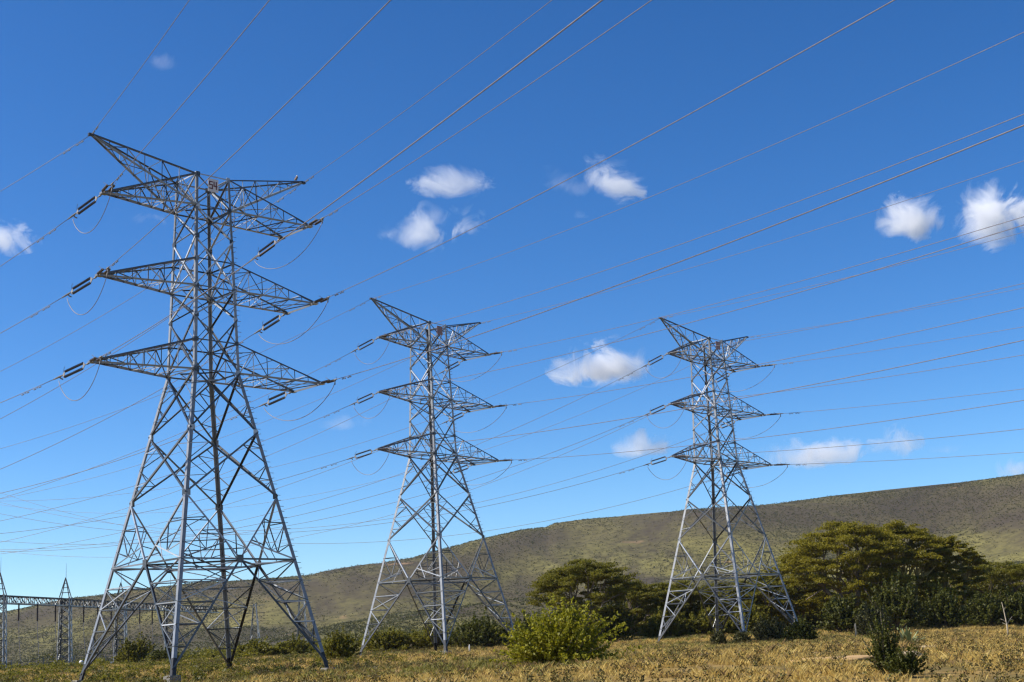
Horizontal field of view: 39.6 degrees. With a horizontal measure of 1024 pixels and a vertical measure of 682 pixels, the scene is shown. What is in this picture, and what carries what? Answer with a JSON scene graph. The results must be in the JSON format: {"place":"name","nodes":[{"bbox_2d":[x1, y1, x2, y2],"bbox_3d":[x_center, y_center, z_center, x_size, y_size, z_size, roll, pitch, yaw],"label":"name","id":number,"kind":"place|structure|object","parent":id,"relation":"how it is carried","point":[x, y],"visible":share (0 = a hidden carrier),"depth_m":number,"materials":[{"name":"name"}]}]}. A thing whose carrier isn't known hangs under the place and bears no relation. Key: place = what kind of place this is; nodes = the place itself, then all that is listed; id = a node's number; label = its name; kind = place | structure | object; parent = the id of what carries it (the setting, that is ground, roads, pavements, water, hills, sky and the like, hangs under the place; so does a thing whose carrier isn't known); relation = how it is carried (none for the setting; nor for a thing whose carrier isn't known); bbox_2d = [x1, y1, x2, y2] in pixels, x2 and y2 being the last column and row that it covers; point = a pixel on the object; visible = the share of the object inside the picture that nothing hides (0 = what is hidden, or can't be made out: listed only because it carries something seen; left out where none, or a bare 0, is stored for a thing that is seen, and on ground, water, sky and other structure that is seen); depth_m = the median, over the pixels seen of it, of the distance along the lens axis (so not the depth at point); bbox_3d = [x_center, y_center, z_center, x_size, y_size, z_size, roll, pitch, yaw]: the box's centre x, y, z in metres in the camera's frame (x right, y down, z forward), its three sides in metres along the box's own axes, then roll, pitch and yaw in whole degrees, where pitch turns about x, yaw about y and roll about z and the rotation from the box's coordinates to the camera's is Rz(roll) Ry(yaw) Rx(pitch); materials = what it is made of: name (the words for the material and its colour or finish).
{"place":"outdoors","nodes":[
{"label":"outdoors","id":0,"kind":"place"},
{"bbox_2d":[0,475,1023,681],"bbox_3d":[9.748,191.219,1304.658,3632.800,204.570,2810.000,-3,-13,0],"label":"ground","id":1,"kind":"structure","parent":0,"point":[640,535],"depth_m":1505.67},
{"bbox_2d":[0,570,218,667],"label":"substation gantry","id":2,"kind":"object","parent":1,"relation":"on","point":[4,601],"visible":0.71,"depth_m":319.39,"materials":[{"name":"metal"}]},
{"bbox_2d":[111,631,156,662],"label":"bush","id":3,"kind":"object","parent":1,"relation":"on","point":[138,650],"visible":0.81,"depth_m":219.80,"materials":[{"name":"green plant"}]},
{"bbox_2d":[144,646,185,661],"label":"bush","id":4,"kind":"object","parent":1,"relation":"on","point":[158,655],"visible":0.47,"depth_m":199.75,"materials":[{"name":"green plant"}]},
{"bbox_2d":[74,132,336,681],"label":"lattice pylon","id":5,"kind":"object","parent":1,"relation":"on","point":[213,189],"visible":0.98,"depth_m":114.64,"materials":[{"name":"metal"}]},
{"bbox_2d":[53,362,89,379],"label":"insulator string","id":6,"kind":"object","parent":5,"relation":"attached to","point":[73,372],"visible":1,"depth_m":109.38,"materials":[{"name":"metal"}]},
{"bbox_2d":[62,277,96,297],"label":"insulator string","id":7,"kind":"object","parent":5,"relation":"attached to","point":[80,284],"visible":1,"depth_m":111.23,"materials":[{"name":"metal"}]},
{"bbox_2d":[68,195,101,219],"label":"insulator string","id":8,"kind":"object","parent":5,"relation":"attached to","point":[86,207],"visible":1,"depth_m":112.84,"materials":[{"name":"metal"}]},
{"bbox_2d":[89,355,102,362],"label":"insulator string","id":9,"kind":"object","parent":5,"relation":"attached to","point":[100,358],"visible":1,"depth_m":106.41,"materials":[{"name":"metal"}]},
{"bbox_2d":[102,0,602,356],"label":"conductor wire","id":10,"kind":"object","parent":9,"relation":"attached to","point":[584,13],"visible":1,"depth_m":52.69,"materials":[{"name":"metal"}]},
{"bbox_2d":[97,266,110,274],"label":"insulator string","id":11,"kind":"object","parent":5,"relation":"attached to","point":[107,269],"visible":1,"depth_m":108.27,"materials":[{"name":"metal"}]},
{"bbox_2d":[109,0,390,266],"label":"conductor wire","id":12,"kind":"object","parent":11,"relation":"attached to","point":[116,261],"visible":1,"depth_m":68.88,"materials":[{"name":"metal"}]},
{"bbox_2d":[101,182,115,192],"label":"insulator string","id":13,"kind":"object","parent":5,"relation":"attached to","point":[112,185],"visible":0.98,"depth_m":110.15,"materials":[{"name":"metal"}]},
{"bbox_2d":[113,0,269,182],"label":"conductor wire","id":14,"kind":"object","parent":13,"relation":"attached to","point":[195,89],"visible":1,"depth_m":85.70,"materials":[{"name":"metal"}]},
{"bbox_2d":[309,217,324,225],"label":"insulator string","id":15,"kind":"object","parent":5,"relation":"attached to","point":[316,221],"visible":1,"depth_m":121.35,"materials":[{"name":"metal"}]},
{"bbox_2d":[325,0,651,216],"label":"conductor wire","id":16,"kind":"object","parent":15,"relation":"attached to","point":[496,106],"visible":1,"depth_m":89.17,"materials":[{"name":"metal"}]},
{"bbox_2d":[314,296,329,302],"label":"insulator string","id":17,"kind":"object","parent":5,"relation":"attached to","point":[321,300],"visible":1,"depth_m":120.12,"materials":[{"name":"metal"}]},
{"bbox_2d":[330,0,894,296],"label":"conductor wire","id":18,"kind":"object","parent":17,"relation":"attached to","point":[644,138],"visible":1,"depth_m":72.60,"materials":[{"name":"metal"}]},
{"bbox_2d":[321,377,336,384],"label":"insulator string","id":19,"kind":"object","parent":5,"relation":"attached to","point":[328,381],"visible":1,"depth_m":118.75,"materials":[{"name":"metal"}]},
{"bbox_2d":[338,125,1023,379],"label":"conductor wire","id":20,"kind":"object","parent":19,"relation":"attached to","point":[723,244],"visible":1,"depth_m":66.63,"materials":[{"name":"metal"}]},
{"bbox_2d":[304,0,551,181],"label":"earth wire","id":21,"kind":"object","parent":5,"relation":"attached to","point":[431,91],"visible":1,"depth_m":100.13,"materials":[{"name":"metal"}]},
{"bbox_2d":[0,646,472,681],"bbox_3d":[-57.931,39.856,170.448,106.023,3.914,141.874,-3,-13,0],"label":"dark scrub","id":22,"kind":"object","parent":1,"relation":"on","point":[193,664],"visible":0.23,"depth_m":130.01,"materials":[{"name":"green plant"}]},
{"bbox_2d":[225,635,277,657],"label":"bush","id":23,"kind":"object","parent":1,"relation":"on","point":[264,648],"visible":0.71,"depth_m":233.55,"materials":[{"name":"green plant"}]},
{"bbox_2d":[246,603,264,646],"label":"lattice mast","id":24,"kind":"object","parent":1,"relation":"on","point":[256,617],"visible":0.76,"depth_m":422.94,"materials":[{"name":"metal"}]},
{"bbox_2d":[271,633,316,655],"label":"bush","id":25,"kind":"object","parent":1,"relation":"on","point":[290,647],"visible":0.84,"depth_m":233.50,"materials":[{"name":"green plant"}]},
{"bbox_2d":[323,623,362,660],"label":"bush","id":26,"kind":"object","parent":1,"relation":"on","point":[337,645],"visible":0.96,"depth_m":146.20,"materials":[{"name":"green plant"}]},
{"bbox_2d":[364,627,414,651],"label":"bush","id":27,"kind":"object","parent":1,"relation":"on","point":[389,639],"visible":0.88,"depth_m":209.41,"materials":[{"name":"green plant"}]},
{"bbox_2d":[398,624,460,648],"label":"bush","id":28,"kind":"object","parent":1,"relation":"on","point":[419,641],"visible":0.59,"depth_m":209.35,"materials":[{"name":"green plant"}]},
{"bbox_2d":[359,298,514,655],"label":"lattice pylon","id":29,"kind":"object","parent":1,"relation":"on","point":[433,465],"visible":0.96,"depth_m":174.95,"materials":[{"name":"metal"}]},
{"bbox_2d":[439,361,462,373],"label":"insulator string","id":30,"kind":"object","parent":29,"relation":"attached to","point":[452,367],"visible":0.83,"depth_m":187.50,"materials":[{"name":"metal"}]},
{"bbox_2d":[3,375,435,541],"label":"conductor wire","id":31,"kind":"object","parent":30,"relation":"attached to","point":[226,472],"visible":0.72,"depth_m":194.05,"materials":[{"name":"metal"}]},
{"bbox_2d":[372,32,1023,298],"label":"earth wire","id":32,"kind":"object","parent":29,"relation":"attached to","point":[736,160],"visible":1,"depth_m":106.78,"materials":[{"name":"metal"}]},
{"bbox_2d":[481,161,1022,323],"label":"earth wire","id":33,"kind":"object","parent":29,"relation":"attached to","point":[781,240],"visible":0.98,"depth_m":132.60,"materials":[{"name":"metal"}]},
{"bbox_2d":[440,606,510,647],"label":"bush","id":34,"kind":"object","parent":1,"relation":"on","point":[481,634],"visible":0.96,"depth_m":199.63,"materials":[{"name":"green plant"}]},
{"bbox_2d":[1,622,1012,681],"bbox_3d":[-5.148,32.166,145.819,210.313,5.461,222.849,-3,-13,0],"label":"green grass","id":35,"kind":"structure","parent":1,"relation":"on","point":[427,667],"depth_m":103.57,"materials":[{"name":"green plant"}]},
{"bbox_2d":[0,617,1017,669],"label":"slope bushes","id":36,"kind":"object","parent":1,"relation":"on","point":[209,653],"visible":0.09,"depth_m":273.46,"materials":[{"name":"green plant"}]},
{"bbox_2d":[489,616,532,646],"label":"bush","id":37,"kind":"object","parent":1,"relation":"on","point":[507,641],"visible":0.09,"depth_m":199.80,"materials":[{"name":"green plant"}]},
{"bbox_2d":[0,473,1023,666],"bbox_3d":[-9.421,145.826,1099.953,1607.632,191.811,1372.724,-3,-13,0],"label":"hillside scrub","id":38,"kind":"object","parent":1,"relation":"on","point":[349,626],"visible":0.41,"depth_m":1456.46,"materials":[{"name":"green plant"}]},
{"bbox_2d":[0,623,1023,681],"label":"dry grass","id":39,"kind":"structure","parent":1,"relation":"on","point":[838,675],"depth_m":73.52,"materials":[{"name":"plant"}]},
{"bbox_2d":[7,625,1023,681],"bbox_3d":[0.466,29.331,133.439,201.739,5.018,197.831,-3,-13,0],"label":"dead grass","id":40,"kind":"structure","parent":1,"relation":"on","point":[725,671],"depth_m":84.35,"materials":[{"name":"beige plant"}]},
{"bbox_2d":[489,594,641,665],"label":"bush","id":41,"kind":"object","parent":1,"relation":"on","point":[561,637],"visible":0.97,"depth_m":81.09,"materials":[{"name":"green plant"}]},
{"bbox_2d":[525,558,646,635],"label":"acacia tree","id":42,"kind":"object","parent":1,"relation":"on","point":[557,582],"visible":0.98,"depth_m":210.78,"materials":[{"name":"green plant"}]},
{"bbox_2d":[594,598,640,640],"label":"bush","id":43,"kind":"object","parent":1,"relation":"on","point":[628,632],"visible":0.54,"depth_m":208.78,"materials":[{"name":"green plant"}]},
{"bbox_2d":[592,581,677,636],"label":"acacia tree","id":44,"kind":"object","parent":1,"relation":"on","point":[642,593],"visible":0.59,"depth_m":230.32,"materials":[{"name":"green plant"}]},
{"bbox_2d":[634,606,691,637],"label":"bush","id":45,"kind":"object","parent":1,"relation":"on","point":[677,627],"visible":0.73,"depth_m":216.18,"materials":[{"name":"green plant"}]},
{"bbox_2d":[643,580,722,621],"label":"acacia tree","id":46,"kind":"object","parent":1,"relation":"on","point":[687,608],"visible":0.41,"depth_m":234.02,"materials":[{"name":"green plant"}]},
{"bbox_2d":[681,602,732,635],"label":"bush","id":47,"kind":"object","parent":1,"relation":"on","point":[701,623],"visible":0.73,"depth_m":215.95,"materials":[{"name":"green plant"}]},
{"bbox_2d":[710,631,726,645],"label":"bush","id":48,"kind":"object","parent":1,"relation":"on","point":[718,637],"visible":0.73,"depth_m":146.28,"materials":[{"name":"green plant"}]},
{"bbox_2d":[679,581,766,622],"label":"acacia tree","id":49,"kind":"object","parent":1,"relation":"on","point":[689,600],"visible":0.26,"depth_m":234.25,"materials":[{"name":"green plant"}]},
{"bbox_2d":[658,317,797,643],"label":"lattice pylon","id":50,"kind":"object","parent":1,"relation":"on","point":[718,458],"visible":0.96,"depth_m":189.96,"materials":[{"name":"metal"}]},
{"bbox_2d":[28,319,657,500],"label":"earth wire","id":51,"kind":"object","parent":50,"relation":"attached to","point":[353,445],"visible":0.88,"depth_m":198.33,"materials":[{"name":"metal"}]},
{"bbox_2d":[5,340,740,513],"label":"earth wire","id":52,"kind":"object","parent":50,"relation":"attached to","point":[409,472],"visible":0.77,"depth_m":220.88,"materials":[{"name":"metal"}]},
{"bbox_2d":[641,354,666,367],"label":"insulator string","id":53,"kind":"object","parent":50,"relation":"attached to","point":[654,359],"visible":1,"depth_m":187.56,"materials":[{"name":"metal"}]},
{"bbox_2d":[6,368,639,549],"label":"conductor wire","id":54,"kind":"object","parent":53,"relation":"attached to","point":[350,490],"visible":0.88,"depth_m":198.43,"materials":[{"name":"metal"}]},
{"bbox_2d":[643,456,669,465],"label":"insulator string","id":55,"kind":"object","parent":50,"relation":"attached to","point":[657,462],"visible":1,"depth_m":184.09,"materials":[{"name":"metal"}]},
{"bbox_2d":[3,466,640,534],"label":"conductor wire","id":56,"kind":"object","parent":55,"relation":"attached to","point":[347,527],"visible":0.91,"depth_m":196.65,"materials":[{"name":"metal"}]},
{"bbox_2d":[645,405,667,415],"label":"insulator string","id":57,"kind":"object","parent":50,"relation":"attached to","point":[656,408],"visible":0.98,"depth_m":185.90,"materials":[{"name":"metal"}]},
{"bbox_2d":[5,416,641,543],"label":"conductor wire","id":58,"kind":"object","parent":57,"relation":"attached to","point":[378,506],"visible":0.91,"depth_m":196.09,"materials":[{"name":"metal"}]},
{"bbox_2d":[671,400,687,405],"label":"insulator string","id":59,"kind":"object","parent":50,"relation":"attached to","point":[679,402],"visible":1,"depth_m":183.19,"materials":[{"name":"metal"}]},
{"bbox_2d":[692,355,1021,402],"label":"conductor wire","id":60,"kind":"object","parent":59,"relation":"attached to","point":[863,380],"visible":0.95,"depth_m":151.21,"materials":[{"name":"metal"}]},
{"bbox_2d":[709,372,732,384],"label":"insulator string","id":61,"kind":"object","parent":50,"relation":"attached to","point":[720,377],"visible":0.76,"depth_m":202.27,"materials":[{"name":"metal"}]},
{"bbox_2d":[13,388,702,556],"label":"conductor wire","id":62,"kind":"object","parent":61,"relation":"attached to","point":[402,511],"visible":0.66,"depth_m":218.73,"materials":[{"name":"metal"}]},
{"bbox_2d":[718,420,737,429],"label":"insulator string","id":63,"kind":"object","parent":50,"relation":"attached to","point":[721,427],"visible":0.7,"depth_m":201.26,"materials":[{"name":"metal"}]},
{"bbox_2d":[1,432,706,530],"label":"conductor wire","id":64,"kind":"object","parent":63,"relation":"attached to","point":[390,518],"visible":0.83,"depth_m":220.10,"materials":[{"name":"metal"}]},
{"bbox_2d":[730,631,751,643],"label":"bush","id":65,"kind":"object","parent":1,"relation":"on","point":[738,636],"visible":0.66,"depth_m":156.11,"materials":[{"name":"green plant"}]},
{"bbox_2d":[720,598,774,633],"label":"bush","id":66,"kind":"object","parent":1,"relation":"on","point":[754,616],"visible":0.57,"depth_m":216.60,"materials":[{"name":"green plant"}]},
{"bbox_2d":[718,576,807,622],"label":"acacia tree","id":67,"kind":"object","parent":1,"relation":"on","point":[792,594],"visible":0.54,"depth_m":230.06,"materials":[{"name":"green plant"}]},
{"bbox_2d":[749,615,789,639],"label":"bush","id":68,"kind":"object","parent":1,"relation":"on","point":[763,630],"visible":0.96,"depth_m":180.10,"materials":[{"name":"green plant"}]},
{"bbox_2d":[754,559,831,624],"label":"acacia tree","id":69,"kind":"object","parent":1,"relation":"on","point":[809,606],"visible":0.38,"depth_m":240.43,"materials":[{"name":"green plant"}]},
{"bbox_2d":[777,614,820,640],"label":"bush","id":70,"kind":"object","parent":1,"relation":"on","point":[800,628],"visible":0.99,"depth_m":173.42,"materials":[{"name":"green plant"}]},
{"bbox_2d":[790,583,838,626],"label":"thicket","id":71,"kind":"object","parent":1,"relation":"on","point":[812,613],"visible":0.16,"depth_m":248.46,"materials":[{"name":"green plant"}]},
{"bbox_2d":[788,655,873,662],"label":"soil mound","id":72,"kind":"object","parent":1,"relation":"on","point":[861,657],"visible":0.19,"depth_m":73.26,"materials":[{"name":"beige soil"}]},
{"bbox_2d":[816,592,863,631],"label":"bush","id":73,"kind":"object","parent":1,"relation":"on","point":[840,614],"visible":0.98,"depth_m":212.51,"materials":[{"name":"green plant"}]},
{"bbox_2d":[775,519,918,608],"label":"acacia tree","id":74,"kind":"object","parent":1,"relation":"on","point":[808,549],"visible":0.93,"depth_m":226.58,"materials":[{"name":"green plant"}]},
{"bbox_2d":[852,600,896,635],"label":"bush","id":75,"kind":"object","parent":1,"relation":"on","point":[864,619],"visible":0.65,"depth_m":185.51,"materials":[{"name":"green plant"}]},
{"bbox_2d":[861,605,900,674],"bbox_3d":[15.626,12.761,60.558,1.454,3.032,1.639,10,-18,-44],"label":"bush","id":76,"kind":"object","parent":1,"relation":"on","point":[884,647],"visible":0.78,"depth_m":60.36,"materials":[{"name":"plant"}]},
{"bbox_2d":[858,567,935,630],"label":"bush","id":77,"kind":"object","parent":1,"relation":"on","point":[897,602],"visible":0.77,"depth_m":210.20,"materials":[{"name":"green plant"}]},
{"bbox_2d":[851,519,957,626],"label":"acacia tree","id":78,"kind":"object","parent":1,"relation":"on","point":[917,537],"visible":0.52,"depth_m":233.22,"materials":[{"name":"green plant"}]},
{"bbox_2d":[882,641,928,676],"bbox_3d":[16.133,13.071,58.266,1.855,1.522,1.545,-8,-14,23],"label":"bush","id":79,"kind":"object","parent":1,"relation":"on","point":[903,664],"visible":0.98,"depth_m":58.19,"materials":[{"name":"green plant"}]},
{"bbox_2d":[913,579,971,628],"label":"bush","id":80,"kind":"object","parent":1,"relation":"on","point":[947,610],"visible":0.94,"depth_m":214.26,"materials":[{"name":"green plant"}]},
{"bbox_2d":[920,535,989,608],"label":"acacia tree","id":81,"kind":"object","parent":1,"relation":"on","point":[966,558],"visible":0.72,"depth_m":235.08,"materials":[{"name":"green plant"}]},
{"bbox_2d":[949,561,1023,605],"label":"acacia tree","id":82,"kind":"object","parent":1,"relation":"on","point":[1009,574],"visible":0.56,"depth_m":242.85,"materials":[{"name":"green plant"}]},
{"bbox_2d":[962,585,1014,626],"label":"bush","id":83,"kind":"object","parent":1,"relation":"on","point":[987,609],"visible":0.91,"depth_m":219.82,"materials":[{"name":"green plant"}]},
{"bbox_2d":[996,586,1023,625],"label":"bush","id":84,"kind":"object","parent":1,"relation":"on","point":[1015,609],"visible":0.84,"depth_m":220.05,"materials":[{"name":"green plant"}]},
{"bbox_2d":[0,0,1023,611],"label":"sky","id":85,"kind":"structure","parent":0,"point":[64,64],"materials":[{"name":"blue"}]},
{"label":"insulator string","id":86,"kind":"object","parent":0,"visible":0},
{"bbox_2d":[504,216,1023,351],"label":"conductor wire","id":87,"kind":"object","parent":86,"relation":"attached to","point":[783,285],"visible":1,"depth_m":131.77,"materials":[{"name":"metal"}]},
{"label":"insulator string","id":88,"kind":"object","parent":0,"visible":0},
{"bbox_2d":[394,114,1023,333],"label":"conductor wire","id":89,"kind":"object","parent":88,"relation":"attached to","point":[743,221],"visible":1,"depth_m":107.16,"materials":[{"name":"metal"}]},
{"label":"insulator string","id":90,"kind":"object","parent":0,"visible":0},
{"bbox_2d":[394,225,1022,390],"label":"conductor wire","id":91,"kind":"object","parent":90,"relation":"attached to","point":[737,309],"visible":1,"depth_m":106.70,"materials":[{"name":"metal"}]},
{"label":"insulator string","id":92,"kind":"object","parent":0,"visible":0},
{"bbox_2d":[391,340,1023,448],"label":"conductor wire","id":93,"kind":"object","parent":92,"relation":"attached to","point":[741,398],"visible":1,"depth_m":104.91,"materials":[{"name":"metal"}]},
{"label":"insulator string","id":94,"kind":"object","parent":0,"visible":0},
{"bbox_2d":[511,307,1023,405],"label":"conductor wire","id":95,"kind":"object","parent":94,"relation":"attached to","point":[782,359],"visible":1,"depth_m":131.95,"materials":[{"name":"metal"}]},
{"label":"insulator string","id":96,"kind":"object","parent":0,"visible":0},
{"bbox_2d":[518,400,1023,460],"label":"conductor wire","id":97,"kind":"object","parent":96,"relation":"attached to","point":[784,434],"visible":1,"depth_m":131.67,"materials":[{"name":"metal"}]},
{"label":"insulator string","id":98,"kind":"object","parent":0,"visible":0},
{"bbox_2d":[686,283,1023,350],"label":"conductor wire","id":99,"kind":"object","parent":98,"relation":"attached to","point":[857,319],"visible":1,"depth_m":152.46,"materials":[{"name":"metal"}]},
{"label":"insulator string","id":100,"kind":"object","parent":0,"visible":0},
{"bbox_2d":[689,429,1020,456],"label":"conductor wire","id":101,"kind":"object","parent":100,"relation":"attached to","point":[861,444],"visible":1,"depth_m":150.69,"materials":[{"name":"metal"}]},
{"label":"insulator string","id":102,"kind":"object","parent":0,"visible":0},
{"bbox_2d":[2,477,718,543],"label":"conductor wire","id":103,"kind":"object","parent":102,"relation":"attached to","point":[380,541],"visible":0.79,"depth_m":221.31,"materials":[{"name":"metal"}]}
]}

